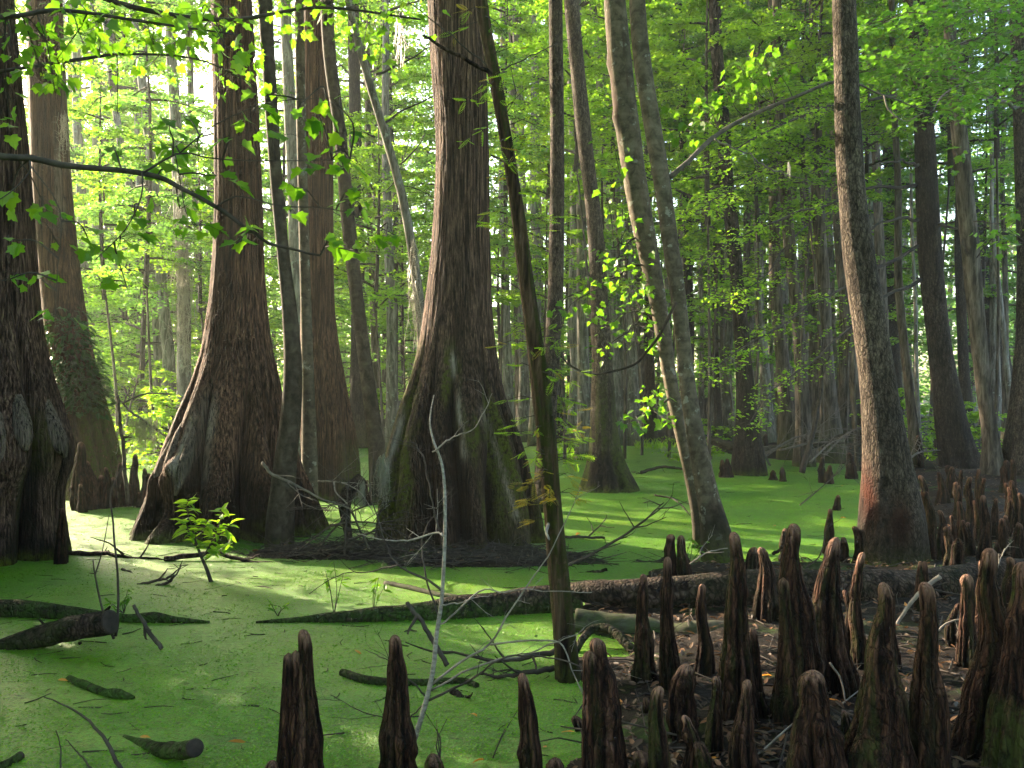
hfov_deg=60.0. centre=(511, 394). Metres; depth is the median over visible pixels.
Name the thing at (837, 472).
dead branch
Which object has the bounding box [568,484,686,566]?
dead branch
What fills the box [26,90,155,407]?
understory tree
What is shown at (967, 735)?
cypress knee
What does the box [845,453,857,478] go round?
cypress knee
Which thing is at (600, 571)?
dead branch
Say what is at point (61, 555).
cypress knee
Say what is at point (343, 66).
forest tree
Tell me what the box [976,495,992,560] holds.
cypress knee
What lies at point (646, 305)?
forest tree
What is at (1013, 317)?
understory tree
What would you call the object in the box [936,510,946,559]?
cypress knee
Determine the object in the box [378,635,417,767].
cypress knee
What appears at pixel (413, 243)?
spanish moss
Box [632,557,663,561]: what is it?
dead branch
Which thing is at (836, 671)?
dead branch
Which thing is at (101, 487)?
cypress knee
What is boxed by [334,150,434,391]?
understory tree
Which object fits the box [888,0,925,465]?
forest tree
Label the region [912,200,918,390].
forest tree
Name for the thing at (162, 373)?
shrub
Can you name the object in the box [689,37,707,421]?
forest tree
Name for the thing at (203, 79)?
sky
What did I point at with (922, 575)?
cypress knee
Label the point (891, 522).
tupelo tree
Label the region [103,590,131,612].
water sprig
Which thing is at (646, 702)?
cypress knee
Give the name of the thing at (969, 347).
forest tree
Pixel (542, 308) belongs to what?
forest tree
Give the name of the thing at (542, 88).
understory tree
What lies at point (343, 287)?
understory tree
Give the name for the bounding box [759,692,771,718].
cypress knee
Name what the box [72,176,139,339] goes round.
understory tree
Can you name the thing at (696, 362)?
understory tree
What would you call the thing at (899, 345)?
forest tree
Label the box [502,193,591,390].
understory tree
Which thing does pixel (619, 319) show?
forest tree
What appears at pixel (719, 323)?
forest tree
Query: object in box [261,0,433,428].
forest tree
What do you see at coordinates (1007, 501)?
cypress knee
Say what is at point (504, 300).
understory tree
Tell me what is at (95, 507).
cypress knee
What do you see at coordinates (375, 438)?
slim tree
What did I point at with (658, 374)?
understory tree
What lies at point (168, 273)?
understory tree
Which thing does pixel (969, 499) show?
cypress knee
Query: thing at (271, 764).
cypress knee
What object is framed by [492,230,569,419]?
understory tree
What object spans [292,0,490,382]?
forest tree
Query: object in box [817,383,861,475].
dead branch
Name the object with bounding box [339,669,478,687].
driftwood
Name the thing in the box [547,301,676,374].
hanging vine
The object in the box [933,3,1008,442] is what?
forest tree
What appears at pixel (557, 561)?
slim tree
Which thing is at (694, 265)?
understory tree
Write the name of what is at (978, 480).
cypress knee
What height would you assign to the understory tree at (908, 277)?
11.740 m
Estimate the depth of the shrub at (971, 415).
18.89 m
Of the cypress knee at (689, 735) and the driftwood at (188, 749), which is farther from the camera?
the driftwood at (188, 749)
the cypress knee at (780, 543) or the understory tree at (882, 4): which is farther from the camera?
the understory tree at (882, 4)
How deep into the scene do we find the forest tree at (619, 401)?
28.17 m
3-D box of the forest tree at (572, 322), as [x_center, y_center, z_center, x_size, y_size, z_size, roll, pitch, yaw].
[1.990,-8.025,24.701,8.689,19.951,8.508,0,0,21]
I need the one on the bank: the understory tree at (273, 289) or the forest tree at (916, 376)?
the forest tree at (916, 376)
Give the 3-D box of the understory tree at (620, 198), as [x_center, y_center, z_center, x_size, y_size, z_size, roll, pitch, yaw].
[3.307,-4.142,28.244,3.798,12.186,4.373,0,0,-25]
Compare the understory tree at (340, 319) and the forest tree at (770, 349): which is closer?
the understory tree at (340, 319)
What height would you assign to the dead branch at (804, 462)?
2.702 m
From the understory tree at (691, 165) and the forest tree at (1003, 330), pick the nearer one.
the forest tree at (1003, 330)
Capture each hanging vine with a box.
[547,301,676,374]
[883,95,922,121]
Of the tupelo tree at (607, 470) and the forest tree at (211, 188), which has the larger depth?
the forest tree at (211, 188)
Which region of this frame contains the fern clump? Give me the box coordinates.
[42,307,116,420]
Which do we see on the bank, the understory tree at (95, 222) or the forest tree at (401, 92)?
the forest tree at (401, 92)
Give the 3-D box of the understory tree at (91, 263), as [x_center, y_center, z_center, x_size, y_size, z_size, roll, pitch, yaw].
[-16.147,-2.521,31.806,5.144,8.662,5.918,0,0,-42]
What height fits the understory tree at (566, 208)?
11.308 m
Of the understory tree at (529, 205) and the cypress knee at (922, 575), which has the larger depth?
the understory tree at (529, 205)
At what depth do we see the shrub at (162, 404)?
19.09 m
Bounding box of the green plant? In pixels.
[171,494,241,581]
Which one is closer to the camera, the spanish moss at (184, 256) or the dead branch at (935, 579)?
the dead branch at (935, 579)
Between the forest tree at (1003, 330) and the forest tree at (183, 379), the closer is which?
the forest tree at (183, 379)
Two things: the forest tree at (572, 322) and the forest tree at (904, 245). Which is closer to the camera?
the forest tree at (572, 322)
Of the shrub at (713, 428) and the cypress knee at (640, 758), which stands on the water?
the shrub at (713, 428)
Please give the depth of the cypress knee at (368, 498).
12.89 m
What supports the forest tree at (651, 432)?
on the bank
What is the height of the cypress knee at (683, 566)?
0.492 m
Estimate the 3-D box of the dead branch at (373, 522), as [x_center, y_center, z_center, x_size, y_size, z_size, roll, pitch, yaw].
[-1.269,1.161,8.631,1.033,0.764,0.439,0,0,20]
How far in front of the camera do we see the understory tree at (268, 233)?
21.10 m
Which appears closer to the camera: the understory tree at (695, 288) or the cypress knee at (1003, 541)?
the cypress knee at (1003, 541)
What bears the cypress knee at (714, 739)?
on the bank
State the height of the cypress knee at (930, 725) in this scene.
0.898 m
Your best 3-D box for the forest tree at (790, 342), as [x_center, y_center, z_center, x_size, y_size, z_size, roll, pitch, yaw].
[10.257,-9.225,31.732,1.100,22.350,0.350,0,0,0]
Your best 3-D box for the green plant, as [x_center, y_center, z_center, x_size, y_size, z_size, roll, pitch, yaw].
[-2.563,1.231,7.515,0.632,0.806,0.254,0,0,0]
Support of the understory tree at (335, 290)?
on the bank
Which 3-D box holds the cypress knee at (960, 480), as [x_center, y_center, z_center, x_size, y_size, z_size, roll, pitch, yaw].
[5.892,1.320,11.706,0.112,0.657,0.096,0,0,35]
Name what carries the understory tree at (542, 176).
on the water
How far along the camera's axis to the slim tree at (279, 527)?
9.23 m
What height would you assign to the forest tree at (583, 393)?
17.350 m
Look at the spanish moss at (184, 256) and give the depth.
20.43 m
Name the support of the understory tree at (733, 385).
on the bank
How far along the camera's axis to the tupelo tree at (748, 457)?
17.70 m
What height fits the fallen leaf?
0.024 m
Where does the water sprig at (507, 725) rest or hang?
on the water
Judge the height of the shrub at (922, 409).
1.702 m
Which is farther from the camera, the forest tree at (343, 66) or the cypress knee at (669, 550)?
the forest tree at (343, 66)
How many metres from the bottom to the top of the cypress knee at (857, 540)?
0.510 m
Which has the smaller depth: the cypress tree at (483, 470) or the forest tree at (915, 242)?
the cypress tree at (483, 470)
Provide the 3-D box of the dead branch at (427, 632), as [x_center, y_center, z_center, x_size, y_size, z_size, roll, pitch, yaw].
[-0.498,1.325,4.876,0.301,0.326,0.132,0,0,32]
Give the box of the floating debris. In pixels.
[3,450,856,767]
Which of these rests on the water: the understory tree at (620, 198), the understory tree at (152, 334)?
the understory tree at (152, 334)
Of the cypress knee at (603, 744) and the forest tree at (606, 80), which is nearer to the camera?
the cypress knee at (603, 744)
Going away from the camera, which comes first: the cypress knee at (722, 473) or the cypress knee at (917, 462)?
the cypress knee at (722, 473)
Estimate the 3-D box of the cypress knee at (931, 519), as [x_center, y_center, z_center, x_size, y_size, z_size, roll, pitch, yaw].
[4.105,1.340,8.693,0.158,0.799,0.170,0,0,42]
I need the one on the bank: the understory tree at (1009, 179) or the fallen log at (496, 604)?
the understory tree at (1009, 179)
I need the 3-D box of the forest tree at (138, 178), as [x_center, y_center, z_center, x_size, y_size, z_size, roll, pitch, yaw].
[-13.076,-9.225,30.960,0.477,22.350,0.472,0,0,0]
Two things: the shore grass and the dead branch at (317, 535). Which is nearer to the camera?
the dead branch at (317, 535)
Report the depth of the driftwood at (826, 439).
19.45 m
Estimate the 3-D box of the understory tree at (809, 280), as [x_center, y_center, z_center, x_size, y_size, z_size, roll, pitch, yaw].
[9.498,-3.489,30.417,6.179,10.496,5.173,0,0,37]
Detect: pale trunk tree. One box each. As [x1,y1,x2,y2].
[547,0,700,548]
[629,0,925,562]
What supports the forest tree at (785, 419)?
on the bank
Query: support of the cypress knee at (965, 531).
on the bank
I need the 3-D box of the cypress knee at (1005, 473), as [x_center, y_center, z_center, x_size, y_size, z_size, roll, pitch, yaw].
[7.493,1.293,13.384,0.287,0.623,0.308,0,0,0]
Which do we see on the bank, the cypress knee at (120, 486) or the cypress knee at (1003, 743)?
the cypress knee at (1003, 743)
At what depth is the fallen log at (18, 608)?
6.33 m
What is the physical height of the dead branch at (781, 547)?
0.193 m
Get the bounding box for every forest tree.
[15,0,188,217]
[15,0,211,418]
[15,0,212,428]
[22,1,212,417]
[28,16,212,419]
[65,2,212,416]
[70,4,88,314]
[115,0,274,351]
[129,0,176,450]
[132,75,142,440]
[137,0,153,251]
[164,0,190,407]
[204,171,213,307]
[208,0,295,369]
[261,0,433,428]
[272,0,382,447]
[273,0,433,207]
[279,5,432,315]
[280,0,387,458]
[280,3,434,414]
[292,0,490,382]
[345,0,432,346]
[361,20,379,240]
[382,0,398,451]
[412,0,589,424]
[421,1,564,131]
[488,16,670,386]
[489,0,629,451]
[489,7,597,124]
[490,0,567,262]
[490,21,564,381]
[490,93,600,417]
[499,2,514,419]
[508,14,515,417]
[511,0,767,439]
[511,236,514,394]
[512,0,529,441]
[518,1,526,210]
[523,1,631,104]
[524,70,600,410]
[527,0,541,445]
[538,148,543,332]
[540,0,804,439]
[541,0,659,400]
[548,33,768,431]
[557,375,561,428]
[563,0,794,366]
[566,0,722,350]
[574,0,590,459]
[589,3,623,445]
[598,0,823,436]
[618,150,640,445]
[634,98,644,404]
[643,8,804,436]
[655,46,674,434]
[659,0,881,326]
[671,8,744,420]
[679,2,688,409]
[683,0,879,438]
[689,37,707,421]
[698,153,704,431]
[718,252,720,374]
[735,114,810,326]
[740,0,880,417]
[744,0,776,443]
[749,96,763,375]
[764,48,776,434]
[767,0,794,459]
[774,3,801,432]
[784,274,788,341]
[788,1,808,373]
[789,0,983,330]
[791,0,795,398]
[802,3,809,361]
[809,0,845,463]
[821,18,827,249]
[825,17,837,394]
[837,300,852,440]
[860,0,1008,447]
[860,21,873,242]
[865,2,907,433]
[882,88,905,427]
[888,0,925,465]
[903,7,1013,401]
[903,156,907,315]
[904,44,922,445]
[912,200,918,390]
[913,34,1013,190]
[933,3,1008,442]
[960,19,977,423]
[983,3,1010,410]
[989,17,1001,437]
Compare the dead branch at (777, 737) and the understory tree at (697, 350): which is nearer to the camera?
the dead branch at (777, 737)
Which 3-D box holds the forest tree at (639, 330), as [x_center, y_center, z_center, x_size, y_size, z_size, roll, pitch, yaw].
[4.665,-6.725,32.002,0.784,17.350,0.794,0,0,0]
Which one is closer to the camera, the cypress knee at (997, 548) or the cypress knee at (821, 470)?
the cypress knee at (997, 548)
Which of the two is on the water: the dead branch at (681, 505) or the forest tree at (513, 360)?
the dead branch at (681, 505)
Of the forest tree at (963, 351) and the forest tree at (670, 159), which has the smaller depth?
the forest tree at (963, 351)
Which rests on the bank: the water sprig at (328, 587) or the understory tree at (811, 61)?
the understory tree at (811, 61)
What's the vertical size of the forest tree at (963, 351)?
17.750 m
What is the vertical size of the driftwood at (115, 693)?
0.062 m
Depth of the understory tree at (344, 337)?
37.21 m
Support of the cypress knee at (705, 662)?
on the bank
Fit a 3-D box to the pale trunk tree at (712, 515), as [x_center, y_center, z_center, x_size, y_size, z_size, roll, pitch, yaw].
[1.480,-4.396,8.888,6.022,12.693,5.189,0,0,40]
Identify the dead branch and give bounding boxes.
[43,696,122,767]
[55,730,61,767]
[65,739,91,767]
[68,532,163,559]
[90,458,135,638]
[116,395,131,503]
[120,391,172,431]
[132,604,163,649]
[137,563,186,584]
[155,560,182,585]
[164,533,273,561]
[261,461,354,529]
[271,469,370,550]
[299,498,394,550]
[316,428,357,554]
[317,446,380,514]
[319,461,406,545]
[329,477,431,542]
[349,508,441,570]
[404,601,448,666]
[405,618,553,668]
[449,689,472,698]
[480,656,553,680]
[565,514,614,538]
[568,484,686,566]
[580,568,607,572]
[631,465,682,473]
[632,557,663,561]
[654,494,689,514]
[690,529,727,564]
[728,398,801,465]
[758,724,791,753]
[763,400,859,466]
[769,715,789,747]
[772,531,784,554]
[779,419,861,461]
[795,440,860,505]
[799,330,830,472]
[799,406,861,463]
[806,517,842,567]
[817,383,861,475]
[829,662,857,705]
[896,574,941,625]
[906,415,944,469]
[939,619,958,635]
[998,539,1017,565]
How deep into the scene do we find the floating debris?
5.48 m
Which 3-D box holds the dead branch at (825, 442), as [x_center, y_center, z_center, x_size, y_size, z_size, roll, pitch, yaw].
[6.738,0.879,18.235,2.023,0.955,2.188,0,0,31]
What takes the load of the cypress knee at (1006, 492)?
on the bank
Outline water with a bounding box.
[0,440,937,767]
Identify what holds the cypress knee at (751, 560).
on the bank
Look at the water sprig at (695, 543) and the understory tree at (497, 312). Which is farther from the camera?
the understory tree at (497, 312)
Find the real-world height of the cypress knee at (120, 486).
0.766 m
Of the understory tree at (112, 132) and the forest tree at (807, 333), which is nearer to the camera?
the understory tree at (112, 132)
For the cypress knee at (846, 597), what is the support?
on the bank
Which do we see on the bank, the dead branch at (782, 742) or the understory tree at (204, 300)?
the dead branch at (782, 742)
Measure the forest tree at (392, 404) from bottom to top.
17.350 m
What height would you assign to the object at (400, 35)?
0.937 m
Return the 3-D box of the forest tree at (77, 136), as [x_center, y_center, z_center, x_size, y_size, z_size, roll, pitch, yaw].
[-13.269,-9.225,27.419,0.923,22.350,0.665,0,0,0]
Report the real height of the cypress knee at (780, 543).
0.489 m
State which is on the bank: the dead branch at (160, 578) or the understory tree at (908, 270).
the understory tree at (908, 270)
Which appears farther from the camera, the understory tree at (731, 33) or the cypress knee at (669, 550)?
the understory tree at (731, 33)
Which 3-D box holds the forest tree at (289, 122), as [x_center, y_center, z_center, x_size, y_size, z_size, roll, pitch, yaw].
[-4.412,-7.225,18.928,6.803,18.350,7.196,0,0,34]
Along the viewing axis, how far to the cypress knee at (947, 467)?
14.03 m
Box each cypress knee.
[53,508,68,564]
[68,442,93,510]
[77,484,87,512]
[87,461,98,505]
[93,503,99,509]
[98,475,103,508]
[101,467,114,508]
[111,477,119,507]
[115,462,124,506]
[124,483,133,506]
[129,454,142,503]
[133,492,141,507]
[140,468,147,500]
[265,760,278,767]
[276,629,323,767]
[362,480,371,504]
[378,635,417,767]
[424,753,443,767]
[517,673,542,767]
[545,757,563,767]
[571,715,581,731]
[581,638,627,767]
[630,574,657,684]
[631,750,647,767]
[641,697,649,712]
[648,686,670,767]
[659,557,680,691]
[663,534,676,575]
[665,664,698,742]
[676,535,691,575]
[681,715,699,767]
[693,741,713,767]
[694,584,714,676]
[705,676,723,756]
[717,532,762,725]
[718,460,727,477]
[725,459,733,477]
[728,679,761,767]
[745,547,756,568]
[750,628,764,696]
[751,547,778,622]
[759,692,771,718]
[763,434,769,446]
[768,470,777,479]
[769,523,825,729]
[778,528,786,561]
[779,467,786,481]
[786,670,848,767]
[812,537,860,697]
[817,457,825,482]
[822,509,833,553]
[824,465,833,483]
[832,495,840,510]
[839,537,850,562]
[841,710,850,735]
[842,590,849,649]
[844,582,918,767]
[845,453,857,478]
[848,552,866,669]
[851,526,861,562]
[895,632,901,670]
[909,582,951,767]
[913,435,924,467]
[913,561,928,611]
[918,475,928,514]
[922,491,937,559]
[934,472,950,505]
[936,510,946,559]
[942,526,953,565]
[944,603,959,646]
[945,465,957,483]
[946,466,954,497]
[949,515,956,539]
[949,538,965,564]
[951,548,1005,759]
[952,485,962,519]
[953,482,957,498]
[955,574,977,668]
[956,501,965,543]
[957,470,962,491]
[961,520,968,554]
[963,477,973,529]
[965,522,976,555]
[973,500,980,545]
[974,469,981,507]
[975,560,979,636]
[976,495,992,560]
[978,478,985,509]
[980,562,1023,767]
[991,498,998,539]
[994,543,1002,557]
[997,518,1009,555]
[998,460,1009,492]
[1001,557,1015,607]
[1003,515,1010,537]
[1004,483,1007,513]
[1005,487,1008,514]
[1007,500,1013,536]
[1008,459,1016,487]
[1008,480,1018,530]
[1011,523,1023,558]
[1018,492,1023,526]
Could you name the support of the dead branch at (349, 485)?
on the dead branch at (328, 535)
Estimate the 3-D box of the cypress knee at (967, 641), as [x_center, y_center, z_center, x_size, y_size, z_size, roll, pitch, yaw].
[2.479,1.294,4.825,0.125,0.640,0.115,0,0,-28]
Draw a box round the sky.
[16,0,1014,396]
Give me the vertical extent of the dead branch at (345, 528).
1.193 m
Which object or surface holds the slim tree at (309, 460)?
on the bank
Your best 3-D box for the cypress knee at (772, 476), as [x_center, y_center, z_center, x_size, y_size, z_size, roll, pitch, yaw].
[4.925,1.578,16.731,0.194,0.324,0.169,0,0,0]
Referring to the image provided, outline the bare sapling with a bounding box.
[309,379,640,738]
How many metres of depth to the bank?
5.68 m
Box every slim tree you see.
[258,0,301,548]
[294,0,317,498]
[320,0,384,503]
[408,0,595,683]
[674,0,969,446]
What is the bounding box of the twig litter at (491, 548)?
[219,444,1022,767]
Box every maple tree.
[0,0,401,330]
[0,0,450,113]
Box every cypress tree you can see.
[0,0,74,566]
[26,0,121,500]
[129,0,330,547]
[300,0,361,501]
[373,0,545,549]
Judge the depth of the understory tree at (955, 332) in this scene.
41.94 m
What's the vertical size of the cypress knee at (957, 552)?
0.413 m
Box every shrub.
[100,361,150,440]
[114,368,181,442]
[115,387,180,471]
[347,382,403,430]
[557,395,568,435]
[652,418,729,460]
[848,388,933,447]
[919,401,1006,460]
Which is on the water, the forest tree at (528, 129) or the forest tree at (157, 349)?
the forest tree at (157, 349)
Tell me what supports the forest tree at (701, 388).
on the bank
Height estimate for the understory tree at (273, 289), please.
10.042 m
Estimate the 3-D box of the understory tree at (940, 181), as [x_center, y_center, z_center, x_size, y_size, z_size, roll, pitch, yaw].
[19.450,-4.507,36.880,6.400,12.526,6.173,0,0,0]
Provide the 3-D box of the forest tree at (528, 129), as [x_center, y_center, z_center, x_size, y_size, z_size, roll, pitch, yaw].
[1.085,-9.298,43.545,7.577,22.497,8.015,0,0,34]
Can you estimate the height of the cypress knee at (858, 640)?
0.767 m
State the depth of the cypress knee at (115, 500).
12.62 m
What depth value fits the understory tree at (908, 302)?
34.96 m
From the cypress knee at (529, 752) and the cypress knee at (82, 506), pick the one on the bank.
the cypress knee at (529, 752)
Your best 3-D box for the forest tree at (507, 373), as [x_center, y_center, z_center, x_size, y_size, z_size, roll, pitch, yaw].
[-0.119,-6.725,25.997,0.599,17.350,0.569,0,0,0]
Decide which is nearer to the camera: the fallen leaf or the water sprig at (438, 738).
the water sprig at (438, 738)
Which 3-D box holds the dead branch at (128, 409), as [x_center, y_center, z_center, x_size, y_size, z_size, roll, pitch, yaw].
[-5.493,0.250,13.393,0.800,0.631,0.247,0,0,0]
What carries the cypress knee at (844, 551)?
on the bank
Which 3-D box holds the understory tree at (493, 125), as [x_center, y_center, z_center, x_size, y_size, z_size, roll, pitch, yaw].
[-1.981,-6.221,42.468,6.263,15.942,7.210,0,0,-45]
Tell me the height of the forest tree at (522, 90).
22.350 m
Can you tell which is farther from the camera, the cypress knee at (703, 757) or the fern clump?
the fern clump
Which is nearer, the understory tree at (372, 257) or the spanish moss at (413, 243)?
the spanish moss at (413, 243)
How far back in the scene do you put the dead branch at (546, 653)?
5.24 m
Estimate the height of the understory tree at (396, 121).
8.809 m
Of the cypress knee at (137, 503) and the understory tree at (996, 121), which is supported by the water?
the cypress knee at (137, 503)
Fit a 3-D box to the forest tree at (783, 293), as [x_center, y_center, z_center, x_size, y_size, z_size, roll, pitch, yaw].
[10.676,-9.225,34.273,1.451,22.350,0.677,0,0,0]
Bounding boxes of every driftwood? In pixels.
[0,751,24,767]
[66,675,134,699]
[122,735,203,759]
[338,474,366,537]
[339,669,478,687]
[383,581,455,596]
[577,623,633,652]
[706,436,770,453]
[793,428,861,451]
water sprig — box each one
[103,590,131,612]
[264,598,290,616]
[321,562,350,611]
[365,577,392,607]
[424,712,449,757]
[492,710,517,757]
[675,538,709,559]
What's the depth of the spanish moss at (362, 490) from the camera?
8.90 m
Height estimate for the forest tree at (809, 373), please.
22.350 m
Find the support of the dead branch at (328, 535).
on the dead branch at (317, 535)
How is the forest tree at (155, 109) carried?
on the bank
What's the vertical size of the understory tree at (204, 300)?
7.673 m
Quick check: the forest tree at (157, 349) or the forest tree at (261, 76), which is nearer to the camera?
the forest tree at (157, 349)
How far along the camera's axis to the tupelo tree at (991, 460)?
16.28 m
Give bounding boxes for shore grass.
[557,435,720,461]
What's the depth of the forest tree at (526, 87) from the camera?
35.18 m
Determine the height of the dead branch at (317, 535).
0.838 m
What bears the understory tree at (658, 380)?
on the bank
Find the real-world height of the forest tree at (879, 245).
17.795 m
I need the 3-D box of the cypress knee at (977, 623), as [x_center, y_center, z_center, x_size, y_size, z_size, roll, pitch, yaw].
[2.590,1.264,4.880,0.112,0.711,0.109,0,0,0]
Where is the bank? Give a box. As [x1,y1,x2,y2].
[122,399,1023,767]
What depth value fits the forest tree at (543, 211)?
47.74 m
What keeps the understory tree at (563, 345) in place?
on the bank
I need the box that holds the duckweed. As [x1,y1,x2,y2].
[0,483,860,767]
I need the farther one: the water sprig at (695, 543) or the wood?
the wood
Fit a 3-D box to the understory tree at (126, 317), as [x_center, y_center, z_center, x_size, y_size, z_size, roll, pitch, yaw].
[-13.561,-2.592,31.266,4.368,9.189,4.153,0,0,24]
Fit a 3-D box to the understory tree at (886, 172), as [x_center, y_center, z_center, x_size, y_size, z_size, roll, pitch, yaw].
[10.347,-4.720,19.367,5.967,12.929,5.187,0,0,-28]
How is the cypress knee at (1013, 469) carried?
on the bank
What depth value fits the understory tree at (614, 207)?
21.55 m
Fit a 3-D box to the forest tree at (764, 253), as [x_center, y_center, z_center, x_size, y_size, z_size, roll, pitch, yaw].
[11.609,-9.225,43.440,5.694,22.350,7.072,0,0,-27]
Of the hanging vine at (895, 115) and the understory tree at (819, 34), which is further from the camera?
the understory tree at (819, 34)
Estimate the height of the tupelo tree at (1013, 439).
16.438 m
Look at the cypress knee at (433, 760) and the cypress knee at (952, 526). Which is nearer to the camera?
the cypress knee at (433, 760)
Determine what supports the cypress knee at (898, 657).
on the bank
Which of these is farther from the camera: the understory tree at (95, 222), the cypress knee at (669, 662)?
the understory tree at (95, 222)
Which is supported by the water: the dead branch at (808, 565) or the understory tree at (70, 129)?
the understory tree at (70, 129)
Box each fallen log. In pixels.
[0,599,209,623]
[0,606,118,649]
[256,585,582,623]
[570,558,1023,608]
[574,609,723,633]
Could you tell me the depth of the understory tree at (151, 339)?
28.71 m
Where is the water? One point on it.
(88, 738)
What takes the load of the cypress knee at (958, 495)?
on the bank
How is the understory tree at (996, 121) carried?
on the bank
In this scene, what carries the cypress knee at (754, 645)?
on the bank
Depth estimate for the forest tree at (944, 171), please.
34.16 m
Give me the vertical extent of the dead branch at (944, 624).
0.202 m
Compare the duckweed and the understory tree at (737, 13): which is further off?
the understory tree at (737, 13)
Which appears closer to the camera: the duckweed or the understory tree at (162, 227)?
the duckweed
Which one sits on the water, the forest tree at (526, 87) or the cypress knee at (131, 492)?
the cypress knee at (131, 492)
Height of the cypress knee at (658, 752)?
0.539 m
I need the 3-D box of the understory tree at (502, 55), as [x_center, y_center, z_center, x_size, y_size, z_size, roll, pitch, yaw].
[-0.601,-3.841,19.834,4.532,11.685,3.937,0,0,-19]
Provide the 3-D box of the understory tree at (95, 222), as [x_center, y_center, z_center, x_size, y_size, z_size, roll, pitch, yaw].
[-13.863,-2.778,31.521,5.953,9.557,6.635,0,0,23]
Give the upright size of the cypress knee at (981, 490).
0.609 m
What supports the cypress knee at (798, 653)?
on the bank
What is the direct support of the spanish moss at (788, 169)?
hanging from the pale trunk tree at (712, 515)
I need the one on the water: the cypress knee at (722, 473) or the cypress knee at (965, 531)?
the cypress knee at (722, 473)
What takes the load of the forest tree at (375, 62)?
on the bank
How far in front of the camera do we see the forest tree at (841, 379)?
27.83 m
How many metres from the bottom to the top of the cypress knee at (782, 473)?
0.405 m
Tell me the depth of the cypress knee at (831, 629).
4.33 m
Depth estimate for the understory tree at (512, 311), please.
36.40 m
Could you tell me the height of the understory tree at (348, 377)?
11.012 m
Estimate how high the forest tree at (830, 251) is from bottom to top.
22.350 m
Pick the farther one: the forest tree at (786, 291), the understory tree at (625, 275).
the forest tree at (786, 291)
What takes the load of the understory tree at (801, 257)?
on the bank
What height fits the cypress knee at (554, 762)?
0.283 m
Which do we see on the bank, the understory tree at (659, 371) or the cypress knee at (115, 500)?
the understory tree at (659, 371)
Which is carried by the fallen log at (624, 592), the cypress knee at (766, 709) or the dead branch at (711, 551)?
the dead branch at (711, 551)
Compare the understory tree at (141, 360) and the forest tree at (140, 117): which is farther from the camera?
the forest tree at (140, 117)
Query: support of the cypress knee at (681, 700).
on the bank
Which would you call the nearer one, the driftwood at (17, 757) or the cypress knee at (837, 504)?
the driftwood at (17, 757)
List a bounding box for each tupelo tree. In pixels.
[534,0,563,512]
[564,0,639,492]
[668,0,980,468]
[708,0,767,475]
[772,0,816,466]
[806,0,1023,475]
[832,0,931,567]
[896,5,1012,388]
[942,0,1023,475]
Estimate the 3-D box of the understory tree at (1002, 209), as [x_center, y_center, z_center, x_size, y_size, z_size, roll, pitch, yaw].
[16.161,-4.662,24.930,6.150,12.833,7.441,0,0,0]
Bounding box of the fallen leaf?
[229,739,244,742]
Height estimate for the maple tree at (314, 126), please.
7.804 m
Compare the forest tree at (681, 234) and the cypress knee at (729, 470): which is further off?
the forest tree at (681, 234)
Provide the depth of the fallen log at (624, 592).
6.31 m
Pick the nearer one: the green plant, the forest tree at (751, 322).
the green plant
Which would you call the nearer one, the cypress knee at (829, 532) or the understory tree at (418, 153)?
the cypress knee at (829, 532)
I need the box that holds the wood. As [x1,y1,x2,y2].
[24,20,1016,418]
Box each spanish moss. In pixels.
[54,110,71,160]
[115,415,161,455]
[161,173,205,376]
[356,481,367,512]
[371,454,392,506]
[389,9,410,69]
[402,239,428,354]
[787,163,790,176]
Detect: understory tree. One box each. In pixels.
[25,93,106,337]
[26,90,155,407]
[66,61,203,442]
[72,89,213,452]
[72,164,167,408]
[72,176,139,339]
[74,0,213,460]
[75,210,146,374]
[76,95,206,330]
[87,184,204,394]
[88,207,175,391]
[94,93,213,391]
[94,238,206,428]
[110,140,201,386]
[111,128,210,364]
[116,220,282,385]
[119,125,272,338]
[119,178,346,384]
[147,208,282,378]
[171,32,408,311]
[259,119,385,346]
[261,164,282,347]
[262,146,386,326]
[265,214,413,391]
[267,132,383,362]
[271,111,434,454]
[273,134,429,314]
[278,95,421,343]
[333,196,408,396]
[334,60,538,314]
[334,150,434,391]
[338,235,431,393]
[347,146,435,392]
[380,140,513,368]
[382,81,542,323]
[389,5,566,301]
[397,194,568,366]
[404,120,527,348]
[405,239,543,390]
[424,0,608,377]
[489,22,624,345]
[489,122,587,313]
[490,141,645,463]
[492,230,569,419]
[496,138,643,330]
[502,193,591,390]
[504,0,684,351]
[513,262,568,417]
[518,0,713,458]
[528,89,701,296]
[547,81,695,294]
[563,222,694,385]
[567,0,864,458]
[567,214,735,404]
[568,71,686,454]
[587,215,666,414]
[590,0,762,457]
[605,131,753,434]
[607,24,810,458]
[616,91,842,433]
[635,140,764,321]
[643,157,755,347]
[652,69,801,295]
[654,159,838,354]
[654,198,813,378]
[655,2,839,407]
[658,220,742,421]
[694,209,794,396]
[699,144,838,325]
[699,220,911,370]
[728,0,945,468]
[731,0,968,470]
[732,0,913,465]
[751,80,954,286]
[754,138,953,349]
[764,0,947,452]
[773,190,838,356]
[773,199,956,357]
[824,76,1015,439]
[825,0,1014,460]
[832,153,1015,422]
[835,99,952,336]
[883,0,1013,425]
[886,88,1016,439]
[887,96,1016,312]
[910,149,1015,391]
[912,232,1016,396]
[941,97,1015,216]
[970,140,1016,393]
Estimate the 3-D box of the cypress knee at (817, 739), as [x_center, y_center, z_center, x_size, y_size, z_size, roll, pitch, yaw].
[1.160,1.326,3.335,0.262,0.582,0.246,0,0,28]

